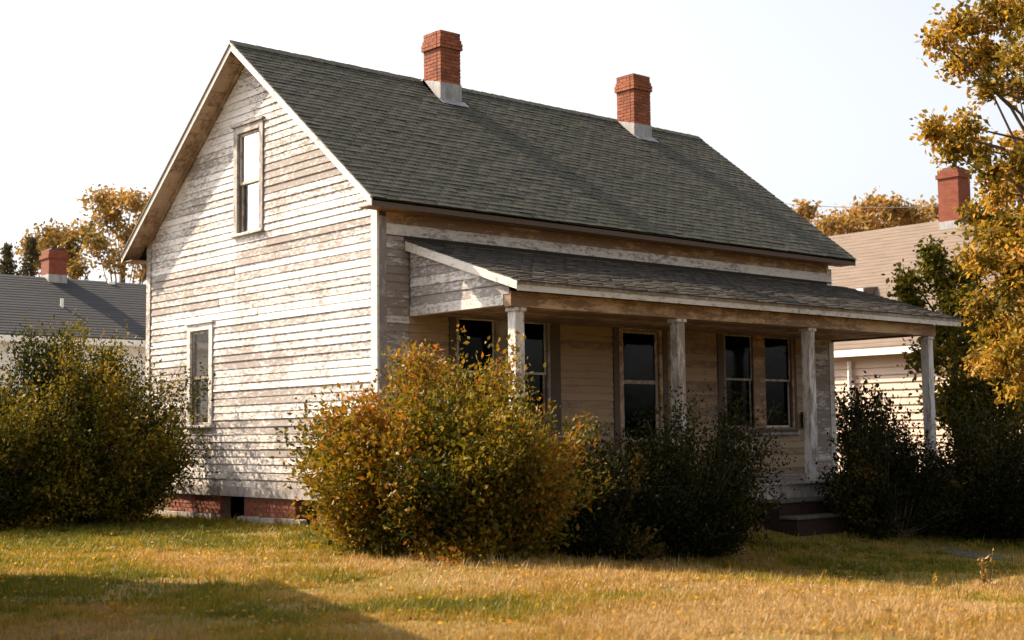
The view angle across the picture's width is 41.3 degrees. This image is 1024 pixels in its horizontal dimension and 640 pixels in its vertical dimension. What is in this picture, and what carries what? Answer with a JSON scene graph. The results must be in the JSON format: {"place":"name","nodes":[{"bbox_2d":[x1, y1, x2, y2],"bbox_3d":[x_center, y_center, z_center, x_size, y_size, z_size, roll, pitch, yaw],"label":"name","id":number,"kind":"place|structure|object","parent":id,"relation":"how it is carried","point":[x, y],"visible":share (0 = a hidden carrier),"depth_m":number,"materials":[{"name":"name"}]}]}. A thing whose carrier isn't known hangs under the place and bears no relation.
{"place":"outdoors","nodes":[
{"label":"outdoors","id":0,"kind":"place"},
{"bbox_2d":[0,502,1023,639],"bbox_3d":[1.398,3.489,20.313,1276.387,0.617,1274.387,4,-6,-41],"label":"ground","id":1,"kind":"structure","parent":0,"point":[1016,553],"depth_m":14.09,"materials":[{"name":"yellow plant"}]},
{"bbox_2d":[0,241,20,274],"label":"conifer","id":2,"kind":"object","parent":1,"relation":"on","point":[8,266],"visible":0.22,"depth_m":54.63,"materials":[{"name":"green plant"}]},
{"bbox_2d":[15,231,40,275],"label":"conifer","id":3,"kind":"object","parent":1,"relation":"on","point":[33,254],"visible":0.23,"depth_m":56.81,"materials":[{"name":"green plant"}]},
{"bbox_2d":[0,338,91,531],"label":"leafy bush","id":4,"kind":"object","parent":1,"relation":"on","point":[15,447],"visible":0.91,"depth_m":22.92,"materials":[{"name":"green plant"}]},
{"bbox_2d":[14,215,97,276],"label":"tree","id":5,"kind":"object","parent":1,"relation":"on","point":[52,237],"visible":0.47,"depth_m":61.76,"materials":[{"name":"yellow plant"}]},
{"bbox_2d":[0,248,145,449],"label":"neighbour house","id":6,"kind":"structure","parent":1,"relation":"on","point":[48,293],"depth_m":39.68,"materials":[{"name":"white"}]},
{"bbox_2d":[67,183,150,283],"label":"tree","id":7,"kind":"object","parent":1,"relation":"on","point":[110,215],"visible":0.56,"depth_m":58.94,"materials":[{"name":"yellow plant"}]},
{"bbox_2d":[0,309,218,528],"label":"leafy bush","id":8,"kind":"object","parent":1,"relation":"on","point":[129,477],"visible":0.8,"depth_m":23.90,"materials":[{"name":"green plant"}]},
{"bbox_2d":[268,320,618,567],"bbox_3d":[-0.818,1.597,18.194,4.773,3.158,4.867,4,-6,-41],"label":"autumn bush","id":9,"kind":"object","parent":1,"relation":"on","point":[428,465],"visible":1,"depth_m":17.03,"materials":[{"name":"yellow plant"}]},
{"bbox_2d":[0,530,1021,639],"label":"fallen leaves","id":10,"kind":"object","parent":1,"relation":"on","point":[838,629],"visible":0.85,"depth_m":12.17,"materials":[{"name":"yellow plant"}]},
{"bbox_2d":[120,29,962,536],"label":"old house","id":11,"kind":"structure","parent":1,"relation":"on","point":[306,225],"depth_m":24.80,"materials":[{"name":"white wood"}]},
{"bbox_2d":[184,320,214,427],"bbox_3d":[-5.870,1.038,25.809,0.260,2.010,1.060,4,-6,-41],"label":"window","id":12,"kind":"structure","parent":11,"relation":"in","point":[205,342],"depth_m":25.97,"materials":[{"name":"paint"}]},
{"bbox_2d":[230,116,264,237],"bbox_3d":[-4.734,-2.579,24.795,0.295,2.080,1.110,4,-6,-41],"label":"window","id":13,"kind":"structure","parent":11,"relation":"in","point":[251,143],"depth_m":24.87,"materials":[{"name":"grey paint"}]},
{"bbox_2d":[448,317,563,437],"bbox_3d":[-0.105,0.944,23.235,2.560,2.150,0.175,4,-6,-41],"label":"window","id":14,"kind":"structure","parent":11,"relation":"in","point":[542,343],"depth_m":23.65,"materials":[{"name":"black glass"}]},
{"bbox_2d":[612,327,669,482],"bbox_3d":[2.399,1.514,25.387,1.470,3.020,0.100,4,-6,-41],"label":"door","id":15,"kind":"structure","parent":11,"relation":"in","point":[637,355],"depth_m":25.43,"materials":[{"name":"brown paint"}]},
{"bbox_2d":[716,334,800,435],"bbox_3d":[4.991,1.254,27.688,2.570,2.170,0.175,4,-6,-41],"label":"window","id":16,"kind":"structure","parent":11,"relation":"in","point":[770,364],"depth_m":27.70,"materials":[{"name":"black glass"}]},
{"bbox_2d":[800,412,803,426],"bbox_3d":[6.177,2.090,28.500,0.236,0.314,0.128,4,-6,-41],"label":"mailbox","id":17,"kind":"object","parent":11,"relation":"attached to","point":[802,423],"visible":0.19,"depth_m":28.45,"materials":[{"name":"black metal"}]},
{"bbox_2d":[539,412,697,562],"bbox_3d":[1.141,2.357,19.273,2.569,2.085,2.815,4,-6,-41],"label":"bush","id":18,"kind":"object","parent":1,"relation":"on","point":[600,532],"visible":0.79,"depth_m":18.85,"materials":[{"name":"green plant"}]},
{"bbox_2d":[564,372,804,561],"bbox_3d":[2.715,2.195,20.530,4.267,2.772,3.092,4,-6,-41],"label":"dark bush","id":19,"kind":"object","parent":1,"relation":"on","point":[717,517],"visible":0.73,"depth_m":19.88,"materials":[{"name":"green plant"}]},
{"bbox_2d":[819,566,858,581],"bbox_3d":[4.264,3.333,17.701,0.473,0.255,0.587,-2,-5,20],"label":"weed","id":20,"kind":"object","parent":1,"relation":"on","point":[847,575],"visible":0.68,"depth_m":17.75,"materials":[{"name":"green plant"}]},
{"bbox_2d":[790,186,938,236],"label":"tree","id":21,"kind":"object","parent":1,"relation":"on","point":[860,220],"visible":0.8,"depth_m":54.47,"materials":[{"name":"yellow plant"}]},
{"bbox_2d":[835,370,909,472],"bbox_3d":[8.195,2.616,31.410,2.129,3.137,2.961,-1,-5,6],"label":"vine shrub","id":22,"kind":"object","parent":1,"relation":"on","point":[854,414],"visible":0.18,"depth_m":31.19,"materials":[{"name":"green plant"}]},
{"bbox_2d":[800,386,973,540],"bbox_3d":[6.670,2.517,24.027,3.483,2.673,2.578,4,-6,-41],"label":"dark bush","id":23,"kind":"object","parent":1,"relation":"on","point":[878,494],"visible":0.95,"depth_m":23.52,"materials":[{"name":"green plant"}]},
{"bbox_2d":[828,167,1022,472],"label":"neighbour house","id":24,"kind":"structure","parent":1,"relation":"on","point":[877,253],"depth_m":38.21,"materials":[{"name":"beige wood"}]},
{"bbox_2d":[932,573,947,589],"bbox_3d":[5.309,3.259,16.897,0.217,0.266,0.194,-2,-5,14],"label":"weed","id":25,"kind":"object","parent":1,"relation":"on","point":[935,581],"visible":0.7,"depth_m":16.88,"materials":[{"name":"yellow plant"}]},
{"bbox_2d":[881,232,1023,449],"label":"tree","id":26,"kind":"object","parent":1,"relation":"on","point":[949,347],"visible":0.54,"depth_m":29.71,"materials":[{"name":"green plant"}]},
{"bbox_2d":[913,535,1016,559],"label":"path","id":27,"kind":"structure","parent":1,"relation":"on","point":[969,555],"depth_m":22.20,"materials":[{"name":"stone"}]},
{"bbox_2d":[909,0,1023,411],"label":"golden tree","id":28,"kind":"object","parent":1,"relation":"on","point":[996,226],"visible":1,"depth_m":19.22,"materials":[{"name":"yellow plant"}]},
{"bbox_2d":[910,379,1023,542],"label":"dark bush","id":29,"kind":"object","parent":1,"relation":"on","point":[994,507],"visible":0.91,"depth_m":24.06,"materials":[{"name":"green plant"}]},
{"bbox_2d":[935,374,1023,489],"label":"vine shrub","id":30,"kind":"object","parent":1,"relation":"on","point":[955,425],"visible":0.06,"depth_m":30.58,"materials":[{"name":"green plant"}]},
{"bbox_2d":[977,549,994,583],"bbox_3d":[6.215,3.251,17.858,0.277,0.521,0.177,1,-5,-17],"label":"weed","id":31,"kind":"object","parent":1,"relation":"on","point":[984,571],"visible":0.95,"depth_m":17.84,"materials":[{"name":"yellow plant"}]},
{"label":"utility pole","id":32,"kind":"object","parent":1,"relation":"on","visible":0},
{"bbox_2d":[784,200,1016,207],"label":"power line","id":33,"kind":"object","parent":32,"relation":"attached to","point":[872,207],"visible":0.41,"depth_m":53.47,"materials":[{"name":"black metal"}]},
{"bbox_2d":[0,0,1023,283],"label":"sky","id":34,"kind":"structure","parent":0,"point":[816,100],"materials":[{"name":"white"}]}
]}

